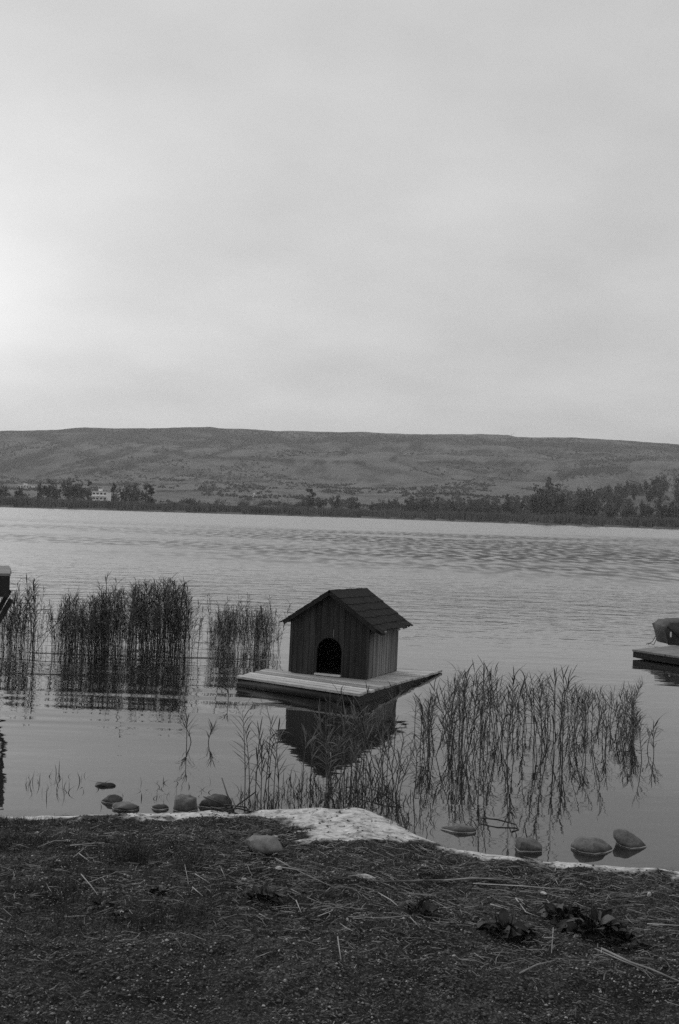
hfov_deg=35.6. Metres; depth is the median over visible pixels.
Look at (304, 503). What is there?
tree
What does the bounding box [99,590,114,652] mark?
reed
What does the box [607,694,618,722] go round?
reed
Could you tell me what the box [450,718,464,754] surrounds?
reed
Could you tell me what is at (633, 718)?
reed
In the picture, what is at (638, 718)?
reed
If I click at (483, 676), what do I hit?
reed
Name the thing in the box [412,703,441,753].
reed
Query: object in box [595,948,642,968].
fallen stalk
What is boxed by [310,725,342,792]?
reed
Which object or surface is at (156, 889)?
broadleaf plant
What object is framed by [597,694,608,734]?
reed
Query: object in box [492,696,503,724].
reed
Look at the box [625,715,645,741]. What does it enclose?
reed
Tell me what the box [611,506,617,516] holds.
tree
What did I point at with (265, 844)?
stone
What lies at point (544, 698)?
reed
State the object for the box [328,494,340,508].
tree
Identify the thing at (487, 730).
reed
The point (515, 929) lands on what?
broadleaf plant
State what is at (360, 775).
reed
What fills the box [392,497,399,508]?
tree
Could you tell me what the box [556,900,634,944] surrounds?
broadleaf plant
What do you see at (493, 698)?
reed
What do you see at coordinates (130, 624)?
reed
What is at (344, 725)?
reed
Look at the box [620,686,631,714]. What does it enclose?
reed
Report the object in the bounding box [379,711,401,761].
reed
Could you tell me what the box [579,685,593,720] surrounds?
reed
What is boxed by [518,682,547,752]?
reed
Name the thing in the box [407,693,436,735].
reed
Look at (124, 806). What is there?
stone
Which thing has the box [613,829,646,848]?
stone
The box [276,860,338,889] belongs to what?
fallen stalk
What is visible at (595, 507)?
tree
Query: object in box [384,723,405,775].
reed
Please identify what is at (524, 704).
reed
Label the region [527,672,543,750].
reed
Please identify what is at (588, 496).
tree
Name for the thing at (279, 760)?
reed
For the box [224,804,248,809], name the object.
twig
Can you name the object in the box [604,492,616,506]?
tree
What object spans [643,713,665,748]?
reed
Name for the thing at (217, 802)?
twig
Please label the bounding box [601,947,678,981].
fallen stalk
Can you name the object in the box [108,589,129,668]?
reed
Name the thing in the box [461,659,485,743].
reed
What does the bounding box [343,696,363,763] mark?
reed
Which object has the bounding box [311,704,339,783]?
reed
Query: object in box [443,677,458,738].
reed
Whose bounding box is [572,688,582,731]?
reed
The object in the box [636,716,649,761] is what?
reed
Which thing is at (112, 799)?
stone
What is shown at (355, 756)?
reed
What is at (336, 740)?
reed
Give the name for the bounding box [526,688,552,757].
reed
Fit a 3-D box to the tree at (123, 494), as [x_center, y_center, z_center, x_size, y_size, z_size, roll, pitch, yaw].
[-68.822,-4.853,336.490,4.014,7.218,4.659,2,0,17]
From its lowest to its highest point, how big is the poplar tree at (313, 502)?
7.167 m
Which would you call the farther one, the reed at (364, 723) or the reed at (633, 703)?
the reed at (633, 703)
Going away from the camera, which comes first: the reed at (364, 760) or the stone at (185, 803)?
the stone at (185, 803)
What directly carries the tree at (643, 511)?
on the hill
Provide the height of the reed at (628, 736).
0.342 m
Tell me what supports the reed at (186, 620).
in the lake water
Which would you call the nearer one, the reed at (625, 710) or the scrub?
the reed at (625, 710)
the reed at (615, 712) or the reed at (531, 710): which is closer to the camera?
the reed at (531, 710)
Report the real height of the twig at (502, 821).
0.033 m
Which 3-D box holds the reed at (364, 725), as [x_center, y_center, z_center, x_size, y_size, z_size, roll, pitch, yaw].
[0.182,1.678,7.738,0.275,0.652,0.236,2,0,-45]
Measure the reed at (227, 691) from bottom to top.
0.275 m
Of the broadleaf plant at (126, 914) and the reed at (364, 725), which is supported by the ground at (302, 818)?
the broadleaf plant at (126, 914)
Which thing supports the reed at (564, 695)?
in the lake water
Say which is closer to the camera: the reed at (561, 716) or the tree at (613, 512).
the reed at (561, 716)
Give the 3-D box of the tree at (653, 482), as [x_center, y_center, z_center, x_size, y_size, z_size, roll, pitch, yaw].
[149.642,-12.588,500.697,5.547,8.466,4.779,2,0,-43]
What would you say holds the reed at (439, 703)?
in the lake water
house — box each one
[18,484,35,488]
[91,489,110,500]
[280,588,412,678]
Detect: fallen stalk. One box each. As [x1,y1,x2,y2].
[38,839,76,847]
[70,842,104,845]
[275,858,309,870]
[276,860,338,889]
[332,876,505,882]
[348,915,409,918]
[435,877,510,881]
[473,883,575,890]
[519,960,553,973]
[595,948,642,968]
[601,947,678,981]
[647,923,678,925]
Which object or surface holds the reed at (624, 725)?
in the lake water
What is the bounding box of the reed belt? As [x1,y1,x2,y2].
[0,496,678,526]
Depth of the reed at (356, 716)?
7.56 m
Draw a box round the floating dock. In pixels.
[632,645,678,664]
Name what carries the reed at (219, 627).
in the lake water
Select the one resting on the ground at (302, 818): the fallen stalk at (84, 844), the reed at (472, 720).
the fallen stalk at (84, 844)
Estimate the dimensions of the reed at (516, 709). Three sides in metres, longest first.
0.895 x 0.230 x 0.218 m
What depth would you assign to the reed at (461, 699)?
8.82 m
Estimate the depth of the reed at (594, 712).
9.45 m
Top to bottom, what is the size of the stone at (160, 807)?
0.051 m
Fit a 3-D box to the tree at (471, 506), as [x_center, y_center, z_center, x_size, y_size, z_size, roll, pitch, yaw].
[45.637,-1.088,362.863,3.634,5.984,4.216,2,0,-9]
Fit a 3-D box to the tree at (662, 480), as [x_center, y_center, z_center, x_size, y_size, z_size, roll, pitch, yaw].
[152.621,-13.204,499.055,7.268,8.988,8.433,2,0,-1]
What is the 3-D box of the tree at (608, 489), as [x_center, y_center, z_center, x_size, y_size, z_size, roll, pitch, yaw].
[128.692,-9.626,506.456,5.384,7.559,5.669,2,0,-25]
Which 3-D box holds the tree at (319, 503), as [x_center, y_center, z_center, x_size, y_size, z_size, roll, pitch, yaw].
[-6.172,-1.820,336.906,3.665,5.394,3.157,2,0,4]
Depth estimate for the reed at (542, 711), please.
8.24 m
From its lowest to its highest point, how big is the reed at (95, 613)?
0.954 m
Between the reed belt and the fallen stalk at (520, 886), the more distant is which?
the reed belt
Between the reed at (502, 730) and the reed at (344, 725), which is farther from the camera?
the reed at (502, 730)
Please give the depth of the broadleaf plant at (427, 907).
4.60 m
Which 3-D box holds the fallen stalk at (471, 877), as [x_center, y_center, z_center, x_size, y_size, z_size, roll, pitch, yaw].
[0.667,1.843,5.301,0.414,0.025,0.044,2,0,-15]
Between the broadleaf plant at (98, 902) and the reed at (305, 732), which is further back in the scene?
the reed at (305, 732)
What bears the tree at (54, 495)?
on the hill
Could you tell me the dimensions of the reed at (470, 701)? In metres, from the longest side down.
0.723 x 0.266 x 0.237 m
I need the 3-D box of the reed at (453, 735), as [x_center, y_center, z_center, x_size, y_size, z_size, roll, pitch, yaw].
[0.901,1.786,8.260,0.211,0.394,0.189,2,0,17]
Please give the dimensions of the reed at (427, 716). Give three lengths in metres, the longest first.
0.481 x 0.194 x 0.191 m
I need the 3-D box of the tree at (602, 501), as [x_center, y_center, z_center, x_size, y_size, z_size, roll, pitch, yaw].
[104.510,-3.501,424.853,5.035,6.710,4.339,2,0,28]
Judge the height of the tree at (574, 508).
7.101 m
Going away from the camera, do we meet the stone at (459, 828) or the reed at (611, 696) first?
the stone at (459, 828)
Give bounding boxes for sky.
[0,0,678,443]
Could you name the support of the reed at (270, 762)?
in the lake water
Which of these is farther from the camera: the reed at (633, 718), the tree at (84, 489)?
the tree at (84, 489)
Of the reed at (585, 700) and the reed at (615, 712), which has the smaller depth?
the reed at (615, 712)
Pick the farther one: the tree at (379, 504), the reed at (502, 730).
the tree at (379, 504)
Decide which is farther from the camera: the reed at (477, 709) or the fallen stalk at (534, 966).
the reed at (477, 709)
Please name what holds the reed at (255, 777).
in the lake water
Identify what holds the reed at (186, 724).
in the lake water
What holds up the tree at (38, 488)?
on the hill
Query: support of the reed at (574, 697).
in the lake water
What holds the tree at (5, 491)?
on the hill
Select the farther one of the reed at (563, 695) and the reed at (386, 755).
the reed at (563, 695)
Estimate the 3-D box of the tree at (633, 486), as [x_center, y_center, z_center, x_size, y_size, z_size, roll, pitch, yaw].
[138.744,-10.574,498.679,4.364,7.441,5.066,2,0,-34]
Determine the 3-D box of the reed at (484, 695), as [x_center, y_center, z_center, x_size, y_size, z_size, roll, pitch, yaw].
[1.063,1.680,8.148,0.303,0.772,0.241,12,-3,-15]
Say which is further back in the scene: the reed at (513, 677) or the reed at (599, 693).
the reed at (599, 693)
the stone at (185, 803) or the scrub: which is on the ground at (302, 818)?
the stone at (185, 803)
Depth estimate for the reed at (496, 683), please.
9.79 m
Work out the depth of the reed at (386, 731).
8.05 m
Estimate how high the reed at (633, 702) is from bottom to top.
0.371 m
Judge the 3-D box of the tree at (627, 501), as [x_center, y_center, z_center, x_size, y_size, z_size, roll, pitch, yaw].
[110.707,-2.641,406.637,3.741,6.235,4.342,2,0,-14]
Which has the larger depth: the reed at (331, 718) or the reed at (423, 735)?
the reed at (423, 735)
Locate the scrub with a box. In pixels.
[0,428,678,507]
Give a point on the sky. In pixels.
(375, 216)
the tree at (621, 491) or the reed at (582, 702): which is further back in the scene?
the tree at (621, 491)
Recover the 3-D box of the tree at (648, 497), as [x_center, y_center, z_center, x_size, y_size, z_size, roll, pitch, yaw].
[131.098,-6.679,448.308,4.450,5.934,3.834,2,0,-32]
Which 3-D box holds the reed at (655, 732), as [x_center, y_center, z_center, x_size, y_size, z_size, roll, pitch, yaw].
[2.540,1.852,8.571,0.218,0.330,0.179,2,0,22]
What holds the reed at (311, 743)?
in the lake water
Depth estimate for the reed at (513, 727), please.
8.23 m
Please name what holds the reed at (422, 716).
in the lake water
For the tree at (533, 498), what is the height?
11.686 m
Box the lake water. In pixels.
[0,507,678,870]
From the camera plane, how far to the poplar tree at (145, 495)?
331.90 m
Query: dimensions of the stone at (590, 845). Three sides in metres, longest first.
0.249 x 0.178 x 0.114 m
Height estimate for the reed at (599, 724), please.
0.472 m
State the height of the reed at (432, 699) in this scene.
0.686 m
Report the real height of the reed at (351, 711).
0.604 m
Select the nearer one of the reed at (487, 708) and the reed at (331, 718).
the reed at (331, 718)
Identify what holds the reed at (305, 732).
in the lake water
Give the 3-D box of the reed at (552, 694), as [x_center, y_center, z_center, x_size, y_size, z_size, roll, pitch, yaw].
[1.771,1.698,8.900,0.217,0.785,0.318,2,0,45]
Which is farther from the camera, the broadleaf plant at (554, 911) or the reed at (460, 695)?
the reed at (460, 695)
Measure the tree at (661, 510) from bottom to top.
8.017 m
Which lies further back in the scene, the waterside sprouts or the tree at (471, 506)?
the tree at (471, 506)
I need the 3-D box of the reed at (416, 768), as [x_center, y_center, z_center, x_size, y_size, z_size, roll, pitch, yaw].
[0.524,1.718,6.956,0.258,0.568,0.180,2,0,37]
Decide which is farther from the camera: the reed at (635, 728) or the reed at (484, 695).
the reed at (635, 728)
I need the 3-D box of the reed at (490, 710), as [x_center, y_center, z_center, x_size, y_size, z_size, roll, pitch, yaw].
[1.157,1.641,8.265,0.320,0.886,0.198,2,0,-23]
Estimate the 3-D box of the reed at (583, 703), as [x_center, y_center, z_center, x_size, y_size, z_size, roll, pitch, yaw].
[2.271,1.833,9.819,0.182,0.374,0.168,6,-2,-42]
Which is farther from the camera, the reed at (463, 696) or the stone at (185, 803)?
the reed at (463, 696)
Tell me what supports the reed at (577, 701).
in the lake water
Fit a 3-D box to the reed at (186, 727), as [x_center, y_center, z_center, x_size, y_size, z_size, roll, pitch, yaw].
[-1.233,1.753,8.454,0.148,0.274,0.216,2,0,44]
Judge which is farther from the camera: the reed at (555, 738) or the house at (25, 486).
the house at (25, 486)
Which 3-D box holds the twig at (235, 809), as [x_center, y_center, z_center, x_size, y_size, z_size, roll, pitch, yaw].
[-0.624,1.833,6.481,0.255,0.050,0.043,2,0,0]
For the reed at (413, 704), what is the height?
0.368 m
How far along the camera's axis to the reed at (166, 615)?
12.96 m
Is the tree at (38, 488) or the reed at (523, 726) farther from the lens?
the tree at (38, 488)
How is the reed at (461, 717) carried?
in the lake water
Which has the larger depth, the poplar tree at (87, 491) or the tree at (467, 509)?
the poplar tree at (87, 491)
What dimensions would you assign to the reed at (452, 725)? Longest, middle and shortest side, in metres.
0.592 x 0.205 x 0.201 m
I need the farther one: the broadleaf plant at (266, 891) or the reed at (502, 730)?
the reed at (502, 730)
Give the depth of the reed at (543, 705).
9.01 m
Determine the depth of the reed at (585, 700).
9.89 m
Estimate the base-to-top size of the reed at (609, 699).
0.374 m
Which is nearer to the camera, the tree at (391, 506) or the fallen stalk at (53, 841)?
the fallen stalk at (53, 841)
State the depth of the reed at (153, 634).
12.55 m
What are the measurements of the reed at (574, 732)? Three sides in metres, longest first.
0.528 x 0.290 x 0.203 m
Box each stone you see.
[95,782,115,786]
[101,794,122,803]
[112,801,138,810]
[151,804,168,809]
[173,794,197,811]
[198,793,231,807]
[245,834,281,854]
[440,824,475,833]
[514,837,541,851]
[571,836,612,854]
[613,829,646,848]
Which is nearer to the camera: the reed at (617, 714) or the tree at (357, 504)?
the reed at (617, 714)
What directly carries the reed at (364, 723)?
in the lake water
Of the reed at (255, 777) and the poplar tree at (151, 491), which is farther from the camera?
the poplar tree at (151, 491)
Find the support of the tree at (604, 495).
on the hill
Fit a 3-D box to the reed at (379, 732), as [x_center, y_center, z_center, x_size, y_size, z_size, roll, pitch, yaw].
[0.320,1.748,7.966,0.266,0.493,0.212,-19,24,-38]
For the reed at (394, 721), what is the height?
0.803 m
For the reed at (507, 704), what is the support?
in the lake water
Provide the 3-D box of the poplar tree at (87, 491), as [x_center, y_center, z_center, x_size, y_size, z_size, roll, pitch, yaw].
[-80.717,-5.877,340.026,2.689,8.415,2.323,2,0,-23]
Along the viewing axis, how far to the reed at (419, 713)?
8.71 m
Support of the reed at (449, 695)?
in the lake water
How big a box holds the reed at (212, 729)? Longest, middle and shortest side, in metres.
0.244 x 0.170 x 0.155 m
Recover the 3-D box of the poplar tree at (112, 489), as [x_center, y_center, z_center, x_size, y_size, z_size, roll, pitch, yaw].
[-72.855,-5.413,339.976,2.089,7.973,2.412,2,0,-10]
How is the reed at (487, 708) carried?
in the lake water
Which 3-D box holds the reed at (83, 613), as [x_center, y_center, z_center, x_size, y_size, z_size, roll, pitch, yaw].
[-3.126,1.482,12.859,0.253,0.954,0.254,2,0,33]
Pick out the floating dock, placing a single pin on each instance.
(668, 654)
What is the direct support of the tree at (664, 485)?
on the hill
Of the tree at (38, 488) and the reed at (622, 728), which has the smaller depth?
the reed at (622, 728)
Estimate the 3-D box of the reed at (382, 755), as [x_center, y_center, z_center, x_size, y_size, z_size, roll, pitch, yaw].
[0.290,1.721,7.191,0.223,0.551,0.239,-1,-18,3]
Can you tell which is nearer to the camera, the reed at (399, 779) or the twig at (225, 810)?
the twig at (225, 810)
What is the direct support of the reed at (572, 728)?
in the lake water
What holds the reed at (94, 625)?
in the lake water
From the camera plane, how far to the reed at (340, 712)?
8.05 m
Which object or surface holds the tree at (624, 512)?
on the hill
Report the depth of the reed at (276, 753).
6.91 m
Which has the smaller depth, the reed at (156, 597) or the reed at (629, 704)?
the reed at (629, 704)
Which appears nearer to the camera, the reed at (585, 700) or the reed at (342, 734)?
the reed at (342, 734)
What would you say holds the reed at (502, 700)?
in the lake water
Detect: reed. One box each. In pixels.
[3,606,19,662]
[11,602,18,654]
[61,593,77,656]
[72,596,87,641]
[88,592,97,651]
[88,601,101,653]
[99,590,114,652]
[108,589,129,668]
[126,600,138,650]
[141,581,157,657]
[144,575,164,641]
[148,609,158,663]
[157,577,171,643]
[157,579,183,648]
[169,587,190,657]
[174,707,197,747]
[177,588,201,664]
[181,715,197,741]
[195,607,207,659]
[207,717,219,741]
[211,611,225,651]
[216,681,231,703]
[226,693,264,798]
[229,713,265,800]
[240,716,267,799]
[240,734,271,802]
[251,710,292,797]
[255,728,283,800]
[263,718,284,799]
[263,728,292,798]
[264,607,274,644]
[291,717,319,797]
[297,729,323,776]
[309,699,324,753]
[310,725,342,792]
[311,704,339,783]
[311,704,340,782]
[317,695,331,762]
[317,731,346,766]
[323,681,353,747]
[324,711,336,764]
[327,681,342,754]
[330,728,348,747]
[330,734,349,775]
[331,697,357,786]
[333,703,361,767]
[333,733,352,783]
[337,742,361,789]
[338,695,369,761]
[342,703,370,772]
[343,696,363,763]
[345,739,363,778]
[345,760,374,795]
[347,695,376,771]
[350,679,375,760]
[352,742,371,789]
[356,710,373,747]
[358,708,375,776]
[362,757,387,798]
[365,724,396,786]
[365,727,396,792]
[367,709,393,761]
[370,745,388,799]
[371,709,397,764]
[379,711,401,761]
[380,681,403,764]
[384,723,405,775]
[391,751,418,794]
[392,728,414,790]
[396,744,418,798]
[404,693,420,715]
[404,732,431,799]
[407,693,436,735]
[407,701,427,745]
[410,695,426,741]
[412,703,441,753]
[412,726,432,760]
[413,714,428,752]
[415,688,444,758]
[418,696,445,752]
[419,703,436,738]
[427,676,462,746]
[433,698,470,755]
[437,704,452,749]
[438,703,454,727]
[439,677,457,720]
[439,685,451,717]
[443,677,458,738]
[444,662,466,755]
[445,664,475,747]
[445,690,468,750]
[445,697,465,757]
[445,718,465,753]
[449,678,472,725]
[450,697,467,739]
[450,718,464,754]
[452,673,470,733]
[453,681,464,717]
[454,665,478,746]
[457,671,471,737]
[458,674,481,741]
[460,675,486,763]
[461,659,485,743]
[464,682,493,761]
[464,693,485,749]
[466,676,493,761]
[467,674,483,726]
[469,684,488,740]
[470,667,501,756]
[474,656,493,726]
[481,677,507,741]
[482,663,498,730]
[483,668,503,757]
[484,671,509,737]
[484,716,495,747]
[488,690,507,722]
[489,663,503,712]
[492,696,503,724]
[493,675,506,712]
[495,664,527,762]
[498,702,507,739]
[501,671,528,762]
[501,695,522,759]
[502,667,522,747]
[502,675,517,736]
[514,702,527,730]
[515,698,533,751]
[516,670,544,761]
[517,679,529,730]
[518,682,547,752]
[523,703,544,746]
[525,673,550,742]
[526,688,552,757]
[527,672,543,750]
[529,675,554,727]
[533,665,568,759]
[533,674,551,757]
[536,682,550,719]
[538,668,554,714]
[540,668,562,728]
[541,699,556,724]
[545,704,572,759]
[548,687,570,753]
[548,722,563,756]
[551,665,584,741]
[551,668,577,732]
[559,666,572,748]
[564,712,580,744]
[565,685,581,730]
[568,685,579,713]
[568,708,586,759]
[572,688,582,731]
[572,691,590,725]
[573,689,595,751]
[574,682,582,724]
[574,686,594,733]
[575,689,600,732]
[575,723,595,759]
[576,685,589,720]
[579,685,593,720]
[580,689,588,722]
[586,701,602,731]
[587,689,602,714]
[590,693,610,753]
[591,720,615,752]
[592,703,613,748]
[593,714,618,740]
[595,685,606,706]
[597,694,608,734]
[604,684,614,715]
[604,701,627,730]
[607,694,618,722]
[614,702,628,736]
[615,702,623,732]
[616,686,628,717]
[617,691,633,721]
[617,711,631,742]
[617,712,630,747]
[618,715,638,752]
[619,698,632,731]
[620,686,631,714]
[620,719,634,754]
[622,708,645,732]
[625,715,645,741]
[626,710,647,736]
[628,691,638,715]
[628,691,641,718]
[629,683,645,705]
[629,714,641,746]
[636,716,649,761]
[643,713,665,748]
[648,721,662,754]
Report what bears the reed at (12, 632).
in the lake water
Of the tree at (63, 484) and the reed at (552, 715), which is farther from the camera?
the tree at (63, 484)
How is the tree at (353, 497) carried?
on the hill
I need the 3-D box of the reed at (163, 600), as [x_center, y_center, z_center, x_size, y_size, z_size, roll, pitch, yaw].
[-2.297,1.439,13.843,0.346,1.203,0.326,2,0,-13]
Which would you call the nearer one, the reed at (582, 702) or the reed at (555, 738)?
the reed at (555, 738)
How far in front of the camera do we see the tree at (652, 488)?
454.08 m
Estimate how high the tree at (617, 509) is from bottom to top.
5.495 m
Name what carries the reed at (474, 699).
in the lake water
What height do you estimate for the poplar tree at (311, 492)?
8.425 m
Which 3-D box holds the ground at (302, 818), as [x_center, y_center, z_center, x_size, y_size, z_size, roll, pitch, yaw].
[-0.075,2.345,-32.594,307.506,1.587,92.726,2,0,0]
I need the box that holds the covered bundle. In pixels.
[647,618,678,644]
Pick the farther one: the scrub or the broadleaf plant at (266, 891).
the scrub
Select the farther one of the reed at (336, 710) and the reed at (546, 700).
the reed at (546, 700)
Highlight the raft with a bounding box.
[236,667,441,705]
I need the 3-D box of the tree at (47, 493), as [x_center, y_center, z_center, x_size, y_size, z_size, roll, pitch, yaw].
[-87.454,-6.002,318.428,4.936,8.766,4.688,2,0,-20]
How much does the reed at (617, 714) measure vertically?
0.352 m
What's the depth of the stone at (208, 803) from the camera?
6.67 m
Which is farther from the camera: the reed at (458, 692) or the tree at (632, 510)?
the tree at (632, 510)
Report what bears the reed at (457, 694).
in the lake water
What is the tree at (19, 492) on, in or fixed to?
on the hill
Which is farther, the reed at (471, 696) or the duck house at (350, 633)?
the duck house at (350, 633)
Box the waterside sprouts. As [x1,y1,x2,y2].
[25,761,438,833]
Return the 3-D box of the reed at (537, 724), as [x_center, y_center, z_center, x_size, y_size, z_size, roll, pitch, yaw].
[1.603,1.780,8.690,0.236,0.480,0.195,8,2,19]
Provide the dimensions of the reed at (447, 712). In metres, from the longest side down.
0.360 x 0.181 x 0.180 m
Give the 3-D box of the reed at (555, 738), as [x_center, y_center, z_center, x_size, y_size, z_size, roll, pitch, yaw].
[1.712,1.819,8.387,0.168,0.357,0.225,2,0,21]
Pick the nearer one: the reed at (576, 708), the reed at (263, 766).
the reed at (263, 766)
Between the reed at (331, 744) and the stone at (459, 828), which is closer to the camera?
the stone at (459, 828)
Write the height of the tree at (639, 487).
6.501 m
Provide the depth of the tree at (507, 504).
323.99 m
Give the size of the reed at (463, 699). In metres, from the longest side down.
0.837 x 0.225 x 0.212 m
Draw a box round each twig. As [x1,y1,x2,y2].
[203,796,233,811]
[211,807,238,813]
[219,808,250,811]
[221,778,234,811]
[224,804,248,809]
[228,791,256,812]
[358,783,401,807]
[481,817,518,831]
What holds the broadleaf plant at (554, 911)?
on the ground at (302, 818)
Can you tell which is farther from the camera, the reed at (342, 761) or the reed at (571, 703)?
the reed at (571, 703)
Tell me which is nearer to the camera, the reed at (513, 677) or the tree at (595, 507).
the reed at (513, 677)
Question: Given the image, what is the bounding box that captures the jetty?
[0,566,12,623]
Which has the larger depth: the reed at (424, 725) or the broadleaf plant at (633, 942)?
the reed at (424, 725)
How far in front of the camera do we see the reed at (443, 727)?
8.29 m
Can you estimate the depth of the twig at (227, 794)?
6.70 m
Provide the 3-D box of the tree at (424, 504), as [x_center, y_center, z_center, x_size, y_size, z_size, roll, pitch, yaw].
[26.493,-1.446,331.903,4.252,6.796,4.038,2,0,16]
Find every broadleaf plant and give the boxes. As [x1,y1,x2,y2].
[87,898,114,911]
[111,910,130,918]
[145,885,171,895]
[242,884,283,908]
[397,898,438,919]
[476,905,535,944]
[539,896,585,923]
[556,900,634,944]
[609,929,652,951]
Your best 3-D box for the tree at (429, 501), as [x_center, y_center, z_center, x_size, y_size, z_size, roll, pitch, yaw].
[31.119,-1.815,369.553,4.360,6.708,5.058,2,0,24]
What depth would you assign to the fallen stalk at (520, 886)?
5.25 m
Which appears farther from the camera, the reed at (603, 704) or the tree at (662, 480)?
the tree at (662, 480)
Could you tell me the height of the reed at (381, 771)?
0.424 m
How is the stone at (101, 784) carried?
on the lake water
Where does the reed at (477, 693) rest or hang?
in the lake water
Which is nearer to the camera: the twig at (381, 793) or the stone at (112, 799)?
the stone at (112, 799)
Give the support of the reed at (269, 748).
in the lake water
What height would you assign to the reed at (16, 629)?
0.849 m
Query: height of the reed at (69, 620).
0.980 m
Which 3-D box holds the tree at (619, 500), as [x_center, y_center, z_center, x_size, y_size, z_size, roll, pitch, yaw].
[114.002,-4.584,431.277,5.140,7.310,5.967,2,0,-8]
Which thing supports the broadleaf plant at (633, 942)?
on the ground at (302, 818)
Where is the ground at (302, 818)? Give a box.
[0,807,678,1023]
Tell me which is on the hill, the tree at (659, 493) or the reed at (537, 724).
the tree at (659, 493)
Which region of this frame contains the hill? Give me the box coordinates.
[0,427,678,528]
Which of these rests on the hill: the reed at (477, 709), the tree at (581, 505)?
the tree at (581, 505)
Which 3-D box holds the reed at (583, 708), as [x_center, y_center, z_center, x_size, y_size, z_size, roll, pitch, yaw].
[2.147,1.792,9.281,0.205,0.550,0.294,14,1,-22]
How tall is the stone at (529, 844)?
0.116 m
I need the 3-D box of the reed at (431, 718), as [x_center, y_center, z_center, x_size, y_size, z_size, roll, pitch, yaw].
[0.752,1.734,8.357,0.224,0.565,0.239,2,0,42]
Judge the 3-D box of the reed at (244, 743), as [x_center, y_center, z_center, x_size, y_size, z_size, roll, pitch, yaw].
[-0.609,1.589,6.876,0.286,0.859,0.192,2,0,13]
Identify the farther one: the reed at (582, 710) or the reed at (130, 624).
the reed at (130, 624)
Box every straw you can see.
[0,814,678,998]
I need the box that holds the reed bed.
[0,571,291,667]
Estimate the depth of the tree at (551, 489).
321.62 m
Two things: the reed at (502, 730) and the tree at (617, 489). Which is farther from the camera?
the tree at (617, 489)
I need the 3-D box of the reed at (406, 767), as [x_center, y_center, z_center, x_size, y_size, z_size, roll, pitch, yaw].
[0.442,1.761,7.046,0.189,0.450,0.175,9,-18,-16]
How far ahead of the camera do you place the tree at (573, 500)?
430.74 m
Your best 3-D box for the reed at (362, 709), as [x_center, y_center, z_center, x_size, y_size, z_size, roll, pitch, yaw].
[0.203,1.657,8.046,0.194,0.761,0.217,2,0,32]
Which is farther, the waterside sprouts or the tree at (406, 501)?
the tree at (406, 501)
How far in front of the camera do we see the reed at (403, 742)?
7.21 m
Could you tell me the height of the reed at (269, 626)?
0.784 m
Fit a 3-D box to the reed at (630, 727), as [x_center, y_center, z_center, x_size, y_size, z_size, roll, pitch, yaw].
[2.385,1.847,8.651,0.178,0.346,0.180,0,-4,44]
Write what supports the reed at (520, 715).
in the lake water
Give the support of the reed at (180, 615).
in the lake water
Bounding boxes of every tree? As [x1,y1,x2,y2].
[0,485,10,496]
[14,488,23,495]
[34,481,42,497]
[41,479,57,497]
[50,484,60,498]
[58,477,72,498]
[61,476,84,500]
[77,481,87,499]
[85,481,91,498]
[110,483,116,502]
[115,486,131,500]
[123,483,138,501]
[129,488,142,502]
[139,484,149,502]
[145,485,154,502]
[299,495,310,507]
[306,488,314,507]
[310,492,316,506]
[316,498,324,508]
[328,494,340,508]
[345,496,357,508]
[349,497,360,508]
[369,501,375,510]
[374,498,385,510]
[384,501,393,508]
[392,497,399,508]
[401,498,413,509]
[418,498,429,512]
[426,497,434,512]
[447,499,455,510]
[462,505,469,511]
[469,500,475,512]
[499,494,513,513]
[511,500,521,512]
[515,495,526,509]
[525,485,546,513]
[532,494,550,514]
[539,477,560,514]
[544,484,567,514]
[569,494,578,504]
[569,499,580,516]
[575,486,583,498]
[575,491,591,515]
[577,486,601,516]
[591,496,602,517]
[596,497,605,506]
[600,492,607,500]
[600,502,611,517]
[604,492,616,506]
[605,484,612,498]
[610,504,622,516]
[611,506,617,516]
[613,485,626,500]
[614,492,624,507]
[618,488,627,502]
[619,507,630,518]
[623,497,630,507]
[624,481,632,493]
[629,482,636,493]
[629,506,636,516]
[631,489,636,499]
[635,483,643,495]
[639,503,655,517]
[641,479,649,493]
[643,490,653,501]
[648,483,658,499]
[649,477,660,486]
[652,498,666,517]
[654,475,670,489]
[655,487,663,501]
[660,482,667,491]
[666,499,678,518]
[673,490,678,501]
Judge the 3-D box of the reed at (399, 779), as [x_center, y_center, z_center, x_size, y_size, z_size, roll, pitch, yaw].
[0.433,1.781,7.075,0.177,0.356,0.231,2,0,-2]
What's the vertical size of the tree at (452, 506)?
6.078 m

